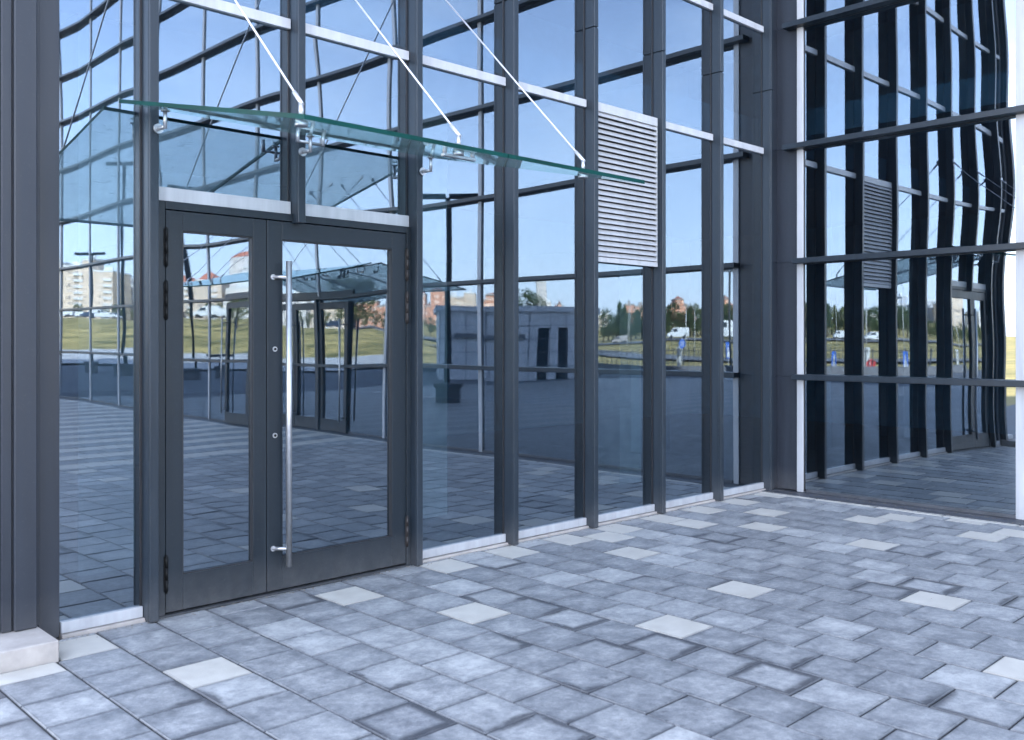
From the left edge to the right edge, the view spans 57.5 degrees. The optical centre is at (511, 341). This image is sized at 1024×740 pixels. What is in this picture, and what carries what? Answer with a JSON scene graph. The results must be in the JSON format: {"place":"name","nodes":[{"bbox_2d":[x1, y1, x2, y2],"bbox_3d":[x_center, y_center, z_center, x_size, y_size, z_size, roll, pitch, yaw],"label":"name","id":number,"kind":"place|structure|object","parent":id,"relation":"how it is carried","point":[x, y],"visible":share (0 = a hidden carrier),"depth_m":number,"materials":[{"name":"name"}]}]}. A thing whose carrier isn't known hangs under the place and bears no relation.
{"place":"outdoors","nodes":[
{"label":"outdoors","id":0,"kind":"place"},
{"bbox_2d":[0,492,1023,739],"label":"paved plaza","id":1,"kind":"structure","parent":0,"point":[714,600],"depth_m":5.08,"materials":[{"name":"grey stone"}]},
{"bbox_2d":[0,526,1023,739],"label":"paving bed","id":2,"kind":"object","parent":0,"point":[42,728],"visible":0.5,"depth_m":4.40,"materials":[{"name":"grey concrete"}]},
{"bbox_3d":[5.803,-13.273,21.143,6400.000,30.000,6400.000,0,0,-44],"label":"ground","id":3,"kind":"structure","parent":0,"visible":0},
{"bbox_2d":[0,0,1023,673],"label":"office building","id":4,"kind":"structure","parent":3,"relation":"on","point":[298,294],"depth_m":7.40,"materials":[{"name":"metal"}]},
{"bbox_2d":[59,0,138,621],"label":"window pane","id":5,"kind":"structure","parent":4,"relation":"in","point":[99,39],"depth_m":5.42,"materials":[{"name":"glass"}]},
{"bbox_2d":[159,0,286,200],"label":"window pane","id":6,"kind":"structure","parent":4,"relation":"in","point":[207,57],"depth_m":5.94,"materials":[{"name":"glass"}]},
{"bbox_2d":[223,0,286,17],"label":"window pane","id":7,"kind":"structure","parent":4,"relation":"in","point":[276,7],"depth_m":6.18,"materials":[{"name":"glass"}]},
{"bbox_2d":[159,200,411,618],"bbox_3d":[-1.503,0.434,6.330,1.944,2.567,0.340,0,0,-44],"label":"entrance door","id":8,"kind":"structure","parent":4,"relation":"in","point":[285,346],"depth_m":6.16,"materials":[{"name":"glass"}]},
{"bbox_2d":[306,35,405,214],"bbox_3d":[-1.123,-1.510,6.657,0.964,1.235,0.002,0,0,-44],"label":"window pane","id":9,"kind":"structure","parent":4,"relation":"in","point":[344,83],"depth_m":6.66,"materials":[{"name":"glass"}]},
{"bbox_2d":[306,0,405,49],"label":"window pane","id":10,"kind":"structure","parent":4,"relation":"in","point":[342,16],"depth_m":6.72,"materials":[{"name":"glass"}]},
{"bbox_2d":[423,66,502,548],"bbox_3d":[-0.407,-0.273,7.354,0.964,3.710,0.002,0,0,-44],"label":"window pane","id":11,"kind":"structure","parent":4,"relation":"in","point":[463,201],"depth_m":7.37,"materials":[{"name":"glass"}]},
{"bbox_2d":[423,0,504,76],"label":"window pane","id":12,"kind":"structure","parent":4,"relation":"in","point":[446,37],"depth_m":7.39,"materials":[{"name":"glass"}]},
{"bbox_2d":[519,91,582,529],"bbox_3d":[0.310,-0.273,8.052,0.964,3.710,0.002,0,0,-44],"label":"window pane","id":13,"kind":"structure","parent":4,"relation":"in","point":[550,204],"depth_m":8.07,"materials":[{"name":"glass"}]},
{"bbox_2d":[519,0,582,98],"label":"window pane","id":14,"kind":"structure","parent":4,"relation":"in","point":[550,31],"depth_m":8.09,"materials":[{"name":"glass"}]},
{"bbox_2d":[597,0,651,116],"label":"window pane","id":15,"kind":"structure","parent":4,"relation":"in","point":[624,27],"depth_m":8.79,"materials":[{"name":"glass"}]},
{"bbox_2d":[598,262,651,514],"bbox_3d":[1.027,-0.273,8.749,0.964,3.710,0.001,0,0,-44],"label":"window pane","id":16,"kind":"structure","parent":4,"relation":"in","point":[624,291],"depth_m":8.78,"materials":[{"name":"glass"}]},
{"bbox_2d":[666,130,709,500],"bbox_3d":[1.744,-0.273,9.446,0.964,3.710,0.003,0,0,-44],"label":"window pane","id":17,"kind":"structure","parent":4,"relation":"in","point":[687,157],"depth_m":9.48,"materials":[{"name":"glass"}]},
{"bbox_2d":[666,0,709,132],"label":"window pane","id":18,"kind":"structure","parent":4,"relation":"in","point":[687,23],"depth_m":9.49,"materials":[{"name":"glass"}]},
{"bbox_2d":[722,17,760,146],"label":"window pane","id":19,"kind":"structure","parent":4,"relation":"in","point":[742,44],"depth_m":10.20,"materials":[{"name":"glass"}]},
{"bbox_2d":[724,145,760,489],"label":"window pane","id":20,"kind":"structure","parent":4,"relation":"in","point":[742,168],"depth_m":10.20,"materials":[{"name":"glass"}]},
{"bbox_2d":[805,0,866,16],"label":"window pane","id":21,"kind":"structure","parent":4,"relation":"in","point":[812,7],"depth_m":10.09,"materials":[{"name":"glass"}]},
{"bbox_2d":[805,380,1015,514],"bbox_3d":[3.958,1.007,9.484,0.005,1.230,2.160,0,0,-44],"label":"window pane","id":22,"kind":"structure","parent":4,"relation":"in","point":[941,445],"depth_m":9.39,"materials":[{"name":"glass"}]},
{"bbox_2d":[805,251,1015,379],"bbox_3d":[3.959,-0.243,9.485,0.004,1.270,2.160,0,0,-44],"label":"window pane","id":23,"kind":"structure","parent":4,"relation":"in","point":[949,316],"depth_m":9.39,"materials":[{"name":"glass"}]},
{"bbox_2d":[805,116,1015,256],"bbox_3d":[3.959,-1.508,9.485,0.004,1.260,2.160,0,0,-44],"label":"window pane","id":24,"kind":"structure","parent":4,"relation":"in","point":[953,186],"depth_m":9.39,"materials":[{"name":"glass"}]},
{"bbox_2d":[805,0,1015,140],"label":"window pane","id":25,"kind":"structure","parent":4,"relation":"in","point":[911,61],"depth_m":9.43,"materials":[{"name":"glass"}]}
]}

